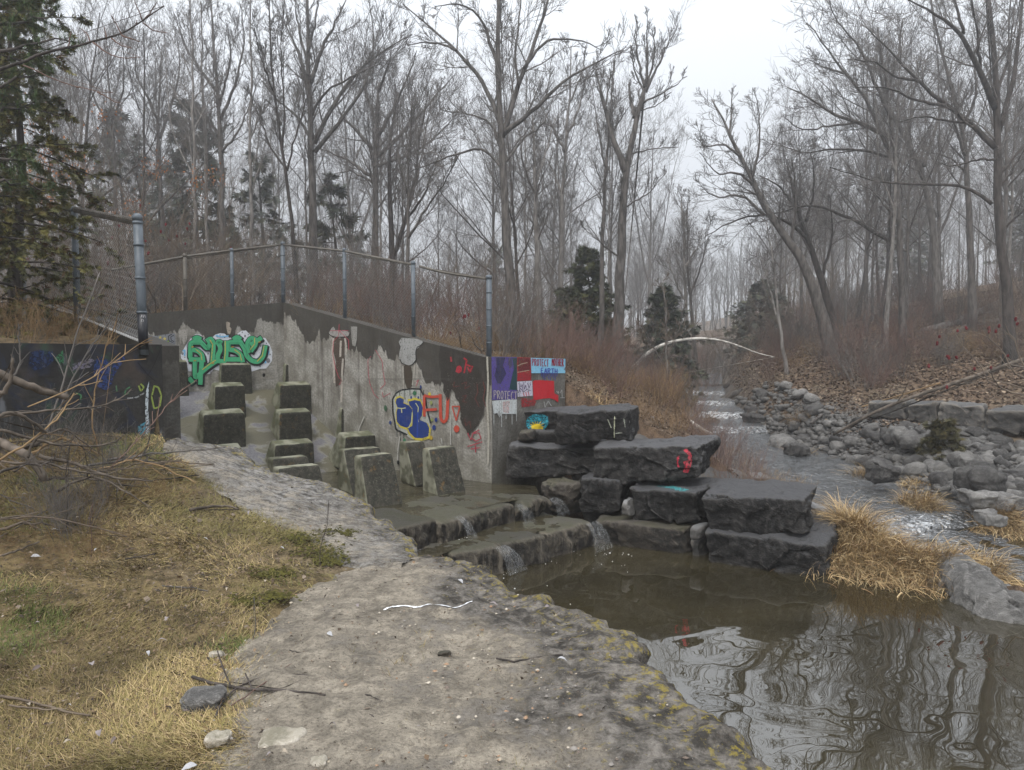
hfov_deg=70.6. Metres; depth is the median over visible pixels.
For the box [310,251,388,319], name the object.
red twig shrub
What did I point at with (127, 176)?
bare tree
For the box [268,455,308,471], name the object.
baffle block
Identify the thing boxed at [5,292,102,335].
dead weed clump
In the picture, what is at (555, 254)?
bare tree
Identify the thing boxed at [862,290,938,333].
red twig shrub
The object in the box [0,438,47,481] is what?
cut branch
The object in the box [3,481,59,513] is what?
bramble tangle
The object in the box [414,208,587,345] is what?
sapling clump
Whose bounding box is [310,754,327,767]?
stone
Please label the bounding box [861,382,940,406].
fallen branch
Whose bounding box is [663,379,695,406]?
brown shrub
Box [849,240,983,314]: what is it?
brown shrub
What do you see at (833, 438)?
rubble stone
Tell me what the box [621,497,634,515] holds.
armour stone
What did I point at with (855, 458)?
rubble stone
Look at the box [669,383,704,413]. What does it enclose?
brown shrub
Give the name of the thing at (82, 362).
cut branch
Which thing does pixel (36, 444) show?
cut branch
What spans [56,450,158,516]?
cut branch
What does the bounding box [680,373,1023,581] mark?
stream water
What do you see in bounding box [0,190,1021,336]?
wood
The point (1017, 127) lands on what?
bare tree
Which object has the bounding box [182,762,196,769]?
fallen leaf
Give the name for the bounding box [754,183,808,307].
bare tree
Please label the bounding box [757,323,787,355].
sapling clump
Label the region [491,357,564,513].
concrete wall
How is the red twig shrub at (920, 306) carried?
on the ground at (574, 396)
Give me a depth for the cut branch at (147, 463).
5.46 m
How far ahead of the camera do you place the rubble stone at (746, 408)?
20.87 m
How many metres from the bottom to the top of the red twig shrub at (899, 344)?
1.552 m
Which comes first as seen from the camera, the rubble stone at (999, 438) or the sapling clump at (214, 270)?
the rubble stone at (999, 438)
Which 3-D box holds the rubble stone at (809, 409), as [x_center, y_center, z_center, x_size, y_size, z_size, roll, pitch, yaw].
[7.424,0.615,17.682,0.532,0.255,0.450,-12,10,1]
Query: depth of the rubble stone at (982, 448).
13.00 m
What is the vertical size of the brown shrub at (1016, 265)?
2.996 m
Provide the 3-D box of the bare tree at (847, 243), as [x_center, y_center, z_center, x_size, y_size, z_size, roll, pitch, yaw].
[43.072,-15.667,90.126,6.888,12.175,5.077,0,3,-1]
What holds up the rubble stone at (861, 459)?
on the ground at (574, 396)
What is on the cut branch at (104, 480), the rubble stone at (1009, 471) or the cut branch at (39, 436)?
the cut branch at (39, 436)
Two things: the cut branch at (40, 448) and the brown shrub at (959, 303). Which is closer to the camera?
the cut branch at (40, 448)
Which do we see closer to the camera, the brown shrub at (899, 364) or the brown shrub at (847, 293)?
the brown shrub at (899, 364)
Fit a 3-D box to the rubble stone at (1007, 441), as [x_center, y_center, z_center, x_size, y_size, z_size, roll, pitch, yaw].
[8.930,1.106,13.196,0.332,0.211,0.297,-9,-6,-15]
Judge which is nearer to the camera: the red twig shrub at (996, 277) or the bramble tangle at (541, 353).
the bramble tangle at (541, 353)
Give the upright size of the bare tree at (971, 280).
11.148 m
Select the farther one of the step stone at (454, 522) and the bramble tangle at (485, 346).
the bramble tangle at (485, 346)
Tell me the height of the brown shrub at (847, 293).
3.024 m
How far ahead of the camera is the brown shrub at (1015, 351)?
16.61 m
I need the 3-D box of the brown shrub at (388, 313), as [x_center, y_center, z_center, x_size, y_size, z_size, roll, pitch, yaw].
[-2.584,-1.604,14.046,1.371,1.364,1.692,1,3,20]
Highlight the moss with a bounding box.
[215,525,367,606]
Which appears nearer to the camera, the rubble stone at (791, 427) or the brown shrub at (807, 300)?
the rubble stone at (791, 427)
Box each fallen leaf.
[95,728,102,735]
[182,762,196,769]
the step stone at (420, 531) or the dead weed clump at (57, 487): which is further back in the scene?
the step stone at (420, 531)
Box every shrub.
[0,243,110,304]
[0,250,72,305]
[0,383,111,466]
[1,449,115,534]
[2,228,124,300]
[3,246,153,306]
[10,447,129,543]
[26,225,128,308]
[37,464,119,532]
[40,402,196,505]
[42,233,163,314]
[44,245,163,312]
[53,241,153,313]
[76,406,126,449]
[84,200,234,314]
[84,234,198,314]
[98,244,195,313]
[99,430,142,467]
[134,268,201,311]
[144,202,269,309]
[167,248,272,309]
[192,235,299,305]
[212,257,287,305]
[230,197,402,314]
[246,218,358,307]
[268,240,360,311]
[275,251,358,307]
[296,242,420,322]
[298,246,416,316]
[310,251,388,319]
[321,270,359,315]
[328,241,459,328]
[330,274,382,322]
[332,257,405,321]
[336,266,421,326]
[339,276,410,328]
[346,234,445,319]
[347,275,451,336]
[353,268,421,326]
[354,261,443,325]
[366,284,425,329]
[367,240,448,328]
[371,252,493,341]
[371,278,448,332]
[374,259,447,332]
[381,283,452,334]
[401,289,451,332]
[406,287,458,336]
[416,273,499,338]
[419,262,546,346]
[425,254,504,339]
[436,270,550,348]
[442,254,558,356]
[445,307,520,355]
[459,275,547,354]
[470,277,549,344]
[474,257,573,354]
[505,296,579,356]
[507,291,597,373]
[520,313,592,360]
[528,306,597,363]
[546,298,624,366]
[554,302,628,375]
[563,322,637,372]
[565,316,637,379]
[566,320,643,376]
[587,332,632,375]
[589,311,668,382]
[592,337,649,400]
[597,347,634,387]
[622,331,696,392]
[622,360,668,386]
[623,340,675,384]
[626,340,677,391]
[629,347,696,407]
[632,358,700,396]
[633,361,677,393]
[638,360,682,388]
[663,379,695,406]
[664,381,720,426]
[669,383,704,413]
[679,404,745,462]
[680,332,730,371]
[689,401,758,464]
[690,404,736,436]
[691,332,724,369]
[692,339,747,388]
[693,399,729,432]
[697,328,728,364]
[697,328,746,378]
[709,434,787,480]
[718,424,763,472]
[743,293,795,342]
[743,334,805,379]
[752,318,804,361]
[753,289,837,348]
[766,332,793,352]
[781,271,843,326]
[787,289,839,326]
[796,318,843,361]
[808,277,859,319]
[809,309,894,379]
[809,317,862,369]
[809,330,894,389]
[811,332,883,379]
[819,307,883,352]
[822,260,880,321]
[829,264,898,325]
[831,290,883,336]
[836,306,895,345]
[838,273,881,306]
[839,322,912,375]
[840,332,878,372]
[846,351,911,385]
[847,261,896,309]
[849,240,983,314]
[861,359,895,388]
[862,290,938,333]
[864,279,959,328]
[867,307,951,361]
[867,330,922,378]
[870,261,926,305]
[874,273,931,314]
[874,302,912,332]
[875,309,950,367]
[880,244,960,300]
[889,301,932,335]
[895,260,985,324]
[898,305,943,341]
[901,418,967,463]
[909,262,966,300]
[915,316,950,345]
[916,340,968,365]
[918,313,968,354]
[921,295,957,319]
[921,312,983,366]
[927,317,1023,394]
[943,277,981,311]
[957,307,1002,341]
[960,276,998,311]
[960,280,1023,317]
[961,284,1023,342]
[965,316,1023,358]
[975,251,1023,281]
[976,265,1022,294]
[978,278,1018,312]
[987,236,1023,291]
[991,326,1023,365]
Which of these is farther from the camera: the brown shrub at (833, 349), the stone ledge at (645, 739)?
the brown shrub at (833, 349)
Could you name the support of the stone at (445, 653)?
on the stone ledge at (645, 739)
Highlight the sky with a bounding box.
[1,0,1023,328]
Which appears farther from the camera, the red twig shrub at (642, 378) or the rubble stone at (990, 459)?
the red twig shrub at (642, 378)
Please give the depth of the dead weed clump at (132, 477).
5.72 m
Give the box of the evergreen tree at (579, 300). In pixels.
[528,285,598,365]
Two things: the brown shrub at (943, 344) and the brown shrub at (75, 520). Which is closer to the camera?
the brown shrub at (75, 520)
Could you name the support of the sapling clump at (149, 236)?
on the ground at (574, 396)
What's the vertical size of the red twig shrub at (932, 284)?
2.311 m
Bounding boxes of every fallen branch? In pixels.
[809,413,823,423]
[833,357,1023,435]
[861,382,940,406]
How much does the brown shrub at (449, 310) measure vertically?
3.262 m
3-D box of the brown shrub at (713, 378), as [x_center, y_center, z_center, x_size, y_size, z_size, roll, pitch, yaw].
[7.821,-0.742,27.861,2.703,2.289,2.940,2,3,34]
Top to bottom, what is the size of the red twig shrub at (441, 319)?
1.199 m
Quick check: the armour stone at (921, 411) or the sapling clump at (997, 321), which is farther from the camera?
the sapling clump at (997, 321)
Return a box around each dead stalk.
[65,442,72,527]
[87,502,94,556]
[253,599,258,637]
[319,501,328,564]
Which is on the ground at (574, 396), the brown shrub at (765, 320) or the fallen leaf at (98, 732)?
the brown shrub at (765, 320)
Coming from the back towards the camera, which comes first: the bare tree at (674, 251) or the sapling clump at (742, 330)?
the bare tree at (674, 251)
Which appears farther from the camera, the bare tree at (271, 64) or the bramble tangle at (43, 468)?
the bare tree at (271, 64)
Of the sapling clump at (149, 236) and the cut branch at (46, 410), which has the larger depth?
the sapling clump at (149, 236)
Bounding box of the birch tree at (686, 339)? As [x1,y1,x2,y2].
[627,331,781,373]
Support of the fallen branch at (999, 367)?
on the ground at (574, 396)
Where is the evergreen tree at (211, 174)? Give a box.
[117,99,268,307]
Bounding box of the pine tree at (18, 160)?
[0,0,93,203]
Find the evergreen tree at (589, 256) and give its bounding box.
[540,244,639,375]
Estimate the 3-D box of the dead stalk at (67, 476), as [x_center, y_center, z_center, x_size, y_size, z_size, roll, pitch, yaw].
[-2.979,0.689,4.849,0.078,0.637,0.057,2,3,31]
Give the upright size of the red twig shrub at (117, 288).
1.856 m
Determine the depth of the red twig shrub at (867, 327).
21.98 m
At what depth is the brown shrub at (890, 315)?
24.14 m
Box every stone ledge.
[163,438,418,568]
[191,555,775,769]
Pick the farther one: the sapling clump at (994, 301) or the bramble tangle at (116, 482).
the sapling clump at (994, 301)
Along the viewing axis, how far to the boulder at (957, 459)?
12.19 m
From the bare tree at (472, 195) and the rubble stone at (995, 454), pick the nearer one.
the rubble stone at (995, 454)
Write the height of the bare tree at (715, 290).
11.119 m
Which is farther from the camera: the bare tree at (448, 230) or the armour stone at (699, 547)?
the bare tree at (448, 230)
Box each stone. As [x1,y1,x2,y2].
[180,684,226,713]
[204,729,231,748]
[208,650,224,657]
[258,726,306,748]
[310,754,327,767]
[375,508,436,550]
[405,501,481,542]
[418,494,514,529]
[424,539,503,574]
[438,650,450,656]
[468,526,549,569]
[474,491,551,520]
[505,439,605,478]
[507,512,595,557]
[517,429,536,440]
[524,406,571,429]
[531,429,557,443]
[541,476,581,513]
[554,403,639,445]
[579,472,630,513]
[593,435,720,483]
[595,509,707,552]
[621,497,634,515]
[629,477,719,523]
[690,522,708,539]
[691,537,708,555]
[701,478,816,534]
[705,514,839,575]
[719,388,742,398]
[744,406,757,412]
[755,389,767,398]
[779,381,792,389]
[786,423,800,431]
[792,388,808,397]
[795,433,809,441]
[797,414,808,421]
[803,404,824,416]
[804,393,819,402]
[804,419,813,427]
[814,426,825,434]
[818,444,828,450]
[821,438,829,445]
[822,419,834,428]
[828,434,841,441]
[828,450,837,455]
[829,441,844,452]
[844,436,859,446]
[846,454,859,463]
[850,416,862,425]
[853,455,863,460]
[855,455,874,465]
[856,449,869,454]
[860,427,873,438]
[864,422,879,430]
[867,399,915,419]
[869,431,882,441]
[879,427,887,438]
[882,433,894,444]
[884,454,898,462]
[892,454,903,461]
[898,421,915,427]
[902,462,927,476]
[903,454,921,465]
[906,427,919,433]
[907,400,944,421]
[915,425,929,429]
[921,430,929,436]
[923,459,934,471]
[928,470,953,483]
[931,473,948,486]
[932,448,952,461]
[933,460,952,470]
[937,486,950,494]
[938,400,987,427]
[941,491,956,499]
[960,439,971,444]
[964,425,983,429]
[965,427,985,436]
[967,442,981,448]
[968,436,982,443]
[976,445,993,451]
[980,450,994,456]
[983,456,995,463]
[984,421,1003,433]
[985,444,999,448]
[986,405,1023,434]
[989,435,1013,443]
[991,439,1011,443]
[992,451,1004,456]
[993,456,1012,467]
[997,443,1011,452]
[997,449,1007,452]
[998,469,1023,478]
[1002,451,1019,460]
[1002,470,1017,473]
[1006,481,1016,489]
[1006,489,1021,494]
[1007,475,1014,481]
[1009,444,1015,451]
[1010,453,1019,461]
[1011,480,1023,490]
[1013,440,1023,447]
[1016,456,1023,463]
[1016,464,1023,470]
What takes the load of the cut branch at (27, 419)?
on the cut branch at (25, 444)
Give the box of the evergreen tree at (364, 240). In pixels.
[337,231,368,312]
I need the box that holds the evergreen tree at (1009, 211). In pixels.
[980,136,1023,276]
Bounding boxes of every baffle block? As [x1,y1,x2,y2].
[179,360,188,395]
[196,408,245,446]
[207,382,245,417]
[218,443,240,448]
[219,363,251,393]
[265,438,313,464]
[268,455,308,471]
[270,408,311,440]
[271,381,310,411]
[273,463,322,481]
[283,363,288,381]
[328,430,375,467]
[335,408,343,437]
[338,446,380,493]
[354,452,401,507]
[399,440,424,486]
[422,446,464,494]
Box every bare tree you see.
[0,0,166,102]
[0,6,98,246]
[0,42,59,204]
[1,33,59,121]
[4,42,125,294]
[4,70,189,242]
[16,0,201,302]
[21,15,202,205]
[22,22,154,269]
[24,148,46,278]
[28,0,238,217]
[30,83,169,210]
[42,74,150,287]
[48,132,198,253]
[59,0,236,301]
[61,0,150,305]
[74,117,162,232]
[77,0,257,239]
[88,165,153,231]
[89,151,226,310]
[105,164,169,243]
[111,11,205,308]
[117,125,281,260]
[123,0,301,307]
[137,103,232,297]
[147,0,334,304]
[150,0,261,306]
[165,17,367,300]
[171,137,254,239]
[189,100,300,236]
[216,124,298,300]
[230,155,286,291]
[236,195,303,303]
[238,202,273,270]
[239,0,418,308]
[242,58,370,299]
[243,0,321,303]
[244,103,327,302]
[247,203,304,300]
[255,124,343,278]
[257,0,473,298]
[277,155,385,273]
[282,134,371,248]
[301,151,387,282]
[302,160,387,275]
[304,165,346,261]
[306,16,479,310]
[318,0,519,280]
[320,115,435,321]
[331,26,493,286]
[338,51,424,289]
[356,7,595,345]
[358,131,446,280]
[359,132,466,330]
[369,67,459,302]
[374,57,467,293]
[388,0,640,350]
[388,69,523,341]
[393,152,516,334]
[403,35,600,352]
[415,212,513,306]
[416,190,476,323]
[432,195,544,335]
[434,101,547,334]
[434,206,502,298]
[457,63,697,300]
[464,52,625,323]
[465,187,580,351]
[494,50,616,314]
[499,98,576,351]
[514,196,566,289]
[517,220,594,313]
[518,149,655,260]
[519,179,597,285]
[529,216,587,289]
[531,32,604,308]
[539,0,699,318]
[542,177,634,286]
[546,117,647,315]
[564,75,716,322]
[578,12,629,356]
[579,6,687,377]
[598,213,654,304]
[601,190,661,267]
[604,245,654,317]
[612,223,666,280]
[612,243,647,334]
[624,209,675,328]
[625,242,658,295]
[625,248,658,336]
[626,184,698,338]
[626,234,659,305]
[628,194,680,290]
[633,272,701,391]
[645,211,707,328]
[647,219,707,307]
[651,174,717,396]
[651,207,730,334]
[655,240,693,309]
[664,183,716,329]
[668,269,703,324]
[669,236,735,308]
[670,85,838,354]
[670,183,721,384]
[686,138,875,345]
[690,136,912,342]
[694,250,742,330]
[700,253,732,320]
[705,62,879,328]
[721,114,821,306]
[732,183,815,293]
[740,215,788,374]
[744,229,787,280]
[746,64,882,326]
[746,227,815,295]
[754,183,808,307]
[754,217,784,287]
[756,0,936,347]
[757,194,814,322]
[758,156,833,322]
[758,198,785,320]
[762,0,957,355]
[778,157,870,314]
[786,106,878,295]
[786,115,886,328]
[788,144,865,327]
[789,97,928,320]
[790,0,1021,325]
[801,0,953,333]
[802,143,883,285]
[803,169,850,311]
[804,232,852,287]
[811,40,979,317]
[813,94,917,309]
[813,184,884,306]
[815,0,1023,363]
[820,222,857,279]
[823,178,855,274]
[825,157,908,286]
[836,219,864,264]
[845,42,970,323]
[847,196,922,252]
[847,212,896,274]
[849,111,974,315]
[858,1,1023,278]
[863,91,976,300]
[875,131,991,258]
[892,145,947,295]
[893,77,989,296]
[902,94,1008,297]
[902,164,944,250]
[906,0,1005,331]
[911,95,1023,298]
[918,49,1023,298]
[921,177,973,284]
[922,209,976,264]
[923,0,1023,328]
[931,132,991,290]
[935,118,1019,285]
[944,46,1023,266]
[944,148,1011,284]
[945,171,994,288]
[954,131,1023,197]
[963,188,1018,245]
[970,90,1023,202]
[984,88,1023,280]
[993,119,1023,178]
[1001,88,1023,150]
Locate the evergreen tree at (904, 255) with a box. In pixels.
[871,177,946,303]
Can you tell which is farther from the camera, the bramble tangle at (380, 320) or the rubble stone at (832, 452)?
the rubble stone at (832, 452)
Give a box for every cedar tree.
[0,0,125,341]
[0,4,128,327]
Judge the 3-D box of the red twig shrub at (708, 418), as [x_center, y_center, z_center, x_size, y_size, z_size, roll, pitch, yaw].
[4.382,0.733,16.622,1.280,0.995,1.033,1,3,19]
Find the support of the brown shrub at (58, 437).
on the ground at (574, 396)
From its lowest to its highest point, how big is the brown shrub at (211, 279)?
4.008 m
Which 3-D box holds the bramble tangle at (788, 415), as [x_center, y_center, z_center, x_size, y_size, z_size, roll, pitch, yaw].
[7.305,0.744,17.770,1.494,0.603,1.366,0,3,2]
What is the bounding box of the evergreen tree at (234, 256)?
[205,208,249,308]
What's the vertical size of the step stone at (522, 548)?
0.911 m
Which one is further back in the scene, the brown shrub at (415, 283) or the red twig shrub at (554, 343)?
the brown shrub at (415, 283)
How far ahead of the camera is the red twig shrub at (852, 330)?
21.29 m
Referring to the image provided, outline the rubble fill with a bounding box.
[571,434,754,534]
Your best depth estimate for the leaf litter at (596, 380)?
12.95 m
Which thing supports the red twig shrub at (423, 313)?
on the ground at (574, 396)
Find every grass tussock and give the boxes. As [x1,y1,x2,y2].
[567,382,622,516]
[771,509,1022,602]
[811,488,923,574]
[837,461,864,477]
[875,484,974,529]
[896,473,934,494]
[940,538,1023,585]
[956,497,1023,541]
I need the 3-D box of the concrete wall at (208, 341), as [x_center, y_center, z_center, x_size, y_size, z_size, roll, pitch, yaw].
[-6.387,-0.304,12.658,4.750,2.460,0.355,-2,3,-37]
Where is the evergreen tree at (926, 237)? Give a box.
[892,202,946,298]
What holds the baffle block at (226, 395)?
on the chute floor
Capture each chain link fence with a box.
[0,203,148,354]
[110,242,491,356]
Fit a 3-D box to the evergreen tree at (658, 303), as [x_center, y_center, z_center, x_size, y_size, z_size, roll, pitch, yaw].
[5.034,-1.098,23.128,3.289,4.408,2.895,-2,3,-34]
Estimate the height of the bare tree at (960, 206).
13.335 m
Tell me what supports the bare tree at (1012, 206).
on the ground at (574, 396)
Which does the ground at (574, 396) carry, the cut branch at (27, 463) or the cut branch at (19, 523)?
the cut branch at (19, 523)
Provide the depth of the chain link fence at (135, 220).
7.33 m
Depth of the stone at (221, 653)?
3.54 m
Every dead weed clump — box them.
[0,279,92,306]
[0,287,77,343]
[0,297,45,335]
[2,279,52,306]
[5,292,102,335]
[32,481,77,496]
[33,301,135,343]
[51,271,160,315]
[114,464,150,488]
[348,293,409,327]
[409,312,503,352]
[437,336,478,350]
[615,369,683,405]
[618,393,658,419]
[624,357,689,396]
[630,359,690,397]
[644,398,699,432]
[646,378,702,410]
[719,443,760,466]
[734,464,789,480]
[755,468,819,488]
[773,350,808,367]
[912,325,961,350]
[947,336,981,350]
[957,328,1001,348]
[967,339,1020,358]
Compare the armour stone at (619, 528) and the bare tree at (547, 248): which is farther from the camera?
the bare tree at (547, 248)
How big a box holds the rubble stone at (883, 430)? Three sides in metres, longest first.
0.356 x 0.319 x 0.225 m
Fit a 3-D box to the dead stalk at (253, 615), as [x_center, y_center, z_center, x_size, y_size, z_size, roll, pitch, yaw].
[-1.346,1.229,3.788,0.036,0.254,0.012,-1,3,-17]
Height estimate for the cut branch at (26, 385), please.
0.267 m
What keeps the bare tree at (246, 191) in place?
on the ground at (574, 396)
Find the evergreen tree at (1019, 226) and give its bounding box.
[1006,179,1023,277]
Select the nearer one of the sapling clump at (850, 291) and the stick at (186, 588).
the stick at (186, 588)
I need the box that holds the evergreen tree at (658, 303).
[625,282,709,406]
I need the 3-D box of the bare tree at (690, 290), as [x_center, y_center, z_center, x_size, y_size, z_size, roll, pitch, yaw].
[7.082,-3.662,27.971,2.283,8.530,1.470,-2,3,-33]
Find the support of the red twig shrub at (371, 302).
on the ground at (574, 396)
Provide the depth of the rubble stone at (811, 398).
18.01 m
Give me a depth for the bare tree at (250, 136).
18.38 m
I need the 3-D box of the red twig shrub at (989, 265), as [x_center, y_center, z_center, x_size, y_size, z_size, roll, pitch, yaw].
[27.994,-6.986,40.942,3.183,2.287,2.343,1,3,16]
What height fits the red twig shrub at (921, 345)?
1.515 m
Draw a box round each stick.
[0,507,52,537]
[0,695,90,715]
[1,541,39,556]
[8,704,62,710]
[125,553,156,559]
[155,475,197,480]
[162,585,208,591]
[189,505,238,511]
[191,651,325,695]
[214,674,306,717]
[231,664,289,705]
[496,654,562,662]
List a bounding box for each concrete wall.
[0,343,163,451]
[22,304,180,441]
[103,302,283,391]
[284,302,496,482]
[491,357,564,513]
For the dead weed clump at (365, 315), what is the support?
on the ground at (574, 396)
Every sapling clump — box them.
[0,227,106,306]
[2,224,123,307]
[28,237,133,309]
[30,180,160,287]
[30,216,166,315]
[34,169,202,312]
[36,96,295,309]
[54,206,228,304]
[69,187,226,309]
[98,211,250,311]
[104,177,270,311]
[108,202,267,311]
[149,210,278,309]
[156,225,241,307]
[158,187,315,306]
[163,223,323,308]
[169,172,314,304]
[174,199,345,304]
[246,225,384,313]
[284,258,374,311]
[294,207,451,332]
[351,228,458,326]
[351,264,464,332]
[366,244,442,304]
[395,217,541,335]
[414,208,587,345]
[418,245,554,348]
[472,253,562,356]
[477,269,574,357]
[480,258,612,348]
[538,274,655,372]
[642,330,750,424]
[671,312,732,383]
[685,312,734,370]
[689,288,800,374]
[693,321,734,368]
[732,291,820,363]
[734,252,839,317]
[735,236,895,337]
[753,230,895,322]
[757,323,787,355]
[777,244,870,323]
[817,248,894,314]
[818,270,885,317]
[905,249,978,292]
[922,233,993,291]
[946,210,1023,286]
[950,273,996,319]
[954,261,1023,316]
[961,249,1023,308]
[962,276,1023,353]
[986,218,1023,278]
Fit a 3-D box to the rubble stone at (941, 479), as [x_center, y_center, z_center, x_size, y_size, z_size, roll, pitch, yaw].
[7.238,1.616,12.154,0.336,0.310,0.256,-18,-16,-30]
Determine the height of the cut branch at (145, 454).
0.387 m
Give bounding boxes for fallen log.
[703,384,728,387]
[919,300,998,330]
[954,316,1017,331]
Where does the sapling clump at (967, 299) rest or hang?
on the ground at (574, 396)
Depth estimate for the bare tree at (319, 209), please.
47.74 m
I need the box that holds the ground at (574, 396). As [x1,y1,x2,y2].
[0,278,1023,769]
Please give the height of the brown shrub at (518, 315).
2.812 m
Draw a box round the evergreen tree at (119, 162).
[48,107,192,310]
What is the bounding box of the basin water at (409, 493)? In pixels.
[321,469,538,530]
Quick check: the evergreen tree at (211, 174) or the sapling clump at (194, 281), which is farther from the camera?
the evergreen tree at (211, 174)
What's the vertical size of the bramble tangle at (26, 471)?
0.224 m
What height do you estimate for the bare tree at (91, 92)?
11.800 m
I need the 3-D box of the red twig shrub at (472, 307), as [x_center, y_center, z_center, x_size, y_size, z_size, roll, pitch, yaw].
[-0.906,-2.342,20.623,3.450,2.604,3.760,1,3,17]
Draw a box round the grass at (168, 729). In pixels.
[0,432,619,769]
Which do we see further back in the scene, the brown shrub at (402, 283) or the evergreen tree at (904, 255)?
the evergreen tree at (904, 255)
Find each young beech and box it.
[0,134,168,296]
[2,77,229,313]
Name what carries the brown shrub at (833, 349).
on the ground at (574, 396)
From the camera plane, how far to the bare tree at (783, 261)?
59.61 m
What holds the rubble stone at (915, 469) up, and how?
on the ground at (574, 396)
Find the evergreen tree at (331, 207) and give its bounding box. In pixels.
[287,172,371,316]
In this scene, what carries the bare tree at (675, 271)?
on the ground at (574, 396)
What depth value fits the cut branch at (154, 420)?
5.58 m
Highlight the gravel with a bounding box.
[697,381,1023,506]
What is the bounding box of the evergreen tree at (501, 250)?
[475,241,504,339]
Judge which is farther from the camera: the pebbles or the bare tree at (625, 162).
the bare tree at (625, 162)
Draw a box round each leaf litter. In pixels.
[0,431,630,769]
[460,345,735,473]
[727,290,1023,455]
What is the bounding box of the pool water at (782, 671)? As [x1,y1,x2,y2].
[495,535,1023,769]
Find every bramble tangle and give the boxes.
[0,449,84,478]
[0,456,72,476]
[0,501,46,531]
[0,515,38,554]
[0,522,63,544]
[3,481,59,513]
[5,429,99,459]
[11,538,72,565]
[16,530,123,576]
[45,478,138,516]
[51,501,129,538]
[58,514,138,557]
[63,535,106,555]
[69,463,162,499]
[125,478,202,505]
[169,297,248,310]
[357,306,430,333]
[431,328,475,346]
[441,327,502,351]
[448,324,518,350]
[453,324,517,349]
[459,337,524,353]
[481,321,578,362]
[540,342,625,378]
[682,395,726,422]
[778,404,814,424]
[945,347,977,357]
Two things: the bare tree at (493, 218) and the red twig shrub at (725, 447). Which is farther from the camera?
the bare tree at (493, 218)
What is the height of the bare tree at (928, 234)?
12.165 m
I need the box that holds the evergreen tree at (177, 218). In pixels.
[148,169,213,308]
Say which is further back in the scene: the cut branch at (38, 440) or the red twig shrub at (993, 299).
the red twig shrub at (993, 299)
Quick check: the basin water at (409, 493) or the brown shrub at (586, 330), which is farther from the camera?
the brown shrub at (586, 330)
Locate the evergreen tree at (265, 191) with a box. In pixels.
[200,148,306,307]
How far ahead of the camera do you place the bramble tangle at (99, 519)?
4.95 m
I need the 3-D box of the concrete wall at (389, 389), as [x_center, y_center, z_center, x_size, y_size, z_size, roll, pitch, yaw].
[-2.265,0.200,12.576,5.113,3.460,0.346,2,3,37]
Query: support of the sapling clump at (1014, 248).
on the ground at (574, 396)
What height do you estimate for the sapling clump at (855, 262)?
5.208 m
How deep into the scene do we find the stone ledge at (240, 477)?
6.28 m
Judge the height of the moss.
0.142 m
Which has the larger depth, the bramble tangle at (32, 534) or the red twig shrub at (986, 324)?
the red twig shrub at (986, 324)
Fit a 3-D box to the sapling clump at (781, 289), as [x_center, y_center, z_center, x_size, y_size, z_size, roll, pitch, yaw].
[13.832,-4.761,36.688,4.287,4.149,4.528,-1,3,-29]
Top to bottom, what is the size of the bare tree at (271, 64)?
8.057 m
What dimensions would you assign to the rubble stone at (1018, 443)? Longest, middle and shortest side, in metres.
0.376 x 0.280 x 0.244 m
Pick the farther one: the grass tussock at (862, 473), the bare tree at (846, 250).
the bare tree at (846, 250)
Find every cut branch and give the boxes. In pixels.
[0,354,14,397]
[0,369,68,399]
[0,388,132,422]
[0,393,78,460]
[0,410,49,434]
[0,428,54,482]
[0,428,121,458]
[0,437,50,448]
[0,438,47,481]
[0,442,86,477]
[0,483,38,521]
[0,505,131,548]
[0,512,71,533]
[5,322,29,384]
[9,458,97,479]
[13,450,55,472]
[26,428,95,457]
[27,337,151,407]
[31,428,100,459]
[37,438,134,487]
[38,454,152,488]
[43,264,103,437]
[53,313,113,424]
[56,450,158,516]
[64,445,169,476]
[80,443,196,475]
[83,313,118,453]
[90,455,223,474]
[95,443,195,482]
[107,426,231,464]
[111,380,196,467]
[117,444,175,473]
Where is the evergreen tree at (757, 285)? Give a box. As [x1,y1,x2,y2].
[706,278,806,358]
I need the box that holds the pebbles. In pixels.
[204,569,694,766]
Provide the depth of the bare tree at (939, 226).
32.03 m
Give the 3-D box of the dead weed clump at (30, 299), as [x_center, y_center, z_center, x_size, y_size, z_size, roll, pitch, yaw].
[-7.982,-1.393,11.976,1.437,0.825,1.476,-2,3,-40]
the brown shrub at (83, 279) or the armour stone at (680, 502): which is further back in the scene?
the brown shrub at (83, 279)
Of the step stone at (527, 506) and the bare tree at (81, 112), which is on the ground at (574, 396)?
the bare tree at (81, 112)
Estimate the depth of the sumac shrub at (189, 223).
13.82 m
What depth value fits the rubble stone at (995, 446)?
13.03 m
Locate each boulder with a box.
[740,412,765,422]
[747,472,769,480]
[766,433,797,447]
[781,442,810,456]
[811,502,827,514]
[864,457,901,483]
[886,426,916,440]
[893,430,924,450]
[928,552,1023,624]
[947,451,983,467]
[952,461,1007,491]
[956,488,1023,512]
[973,508,1007,527]
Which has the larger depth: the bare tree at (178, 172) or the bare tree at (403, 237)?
the bare tree at (178, 172)
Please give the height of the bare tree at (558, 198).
12.564 m
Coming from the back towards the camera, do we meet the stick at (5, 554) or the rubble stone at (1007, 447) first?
the rubble stone at (1007, 447)
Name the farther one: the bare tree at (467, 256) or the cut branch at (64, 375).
the bare tree at (467, 256)
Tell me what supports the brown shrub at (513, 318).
on the ground at (574, 396)
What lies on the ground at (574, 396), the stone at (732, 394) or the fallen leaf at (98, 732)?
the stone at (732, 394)
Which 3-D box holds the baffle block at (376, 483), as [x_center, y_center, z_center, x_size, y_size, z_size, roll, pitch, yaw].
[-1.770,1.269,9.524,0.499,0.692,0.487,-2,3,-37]
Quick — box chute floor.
[180,389,338,472]

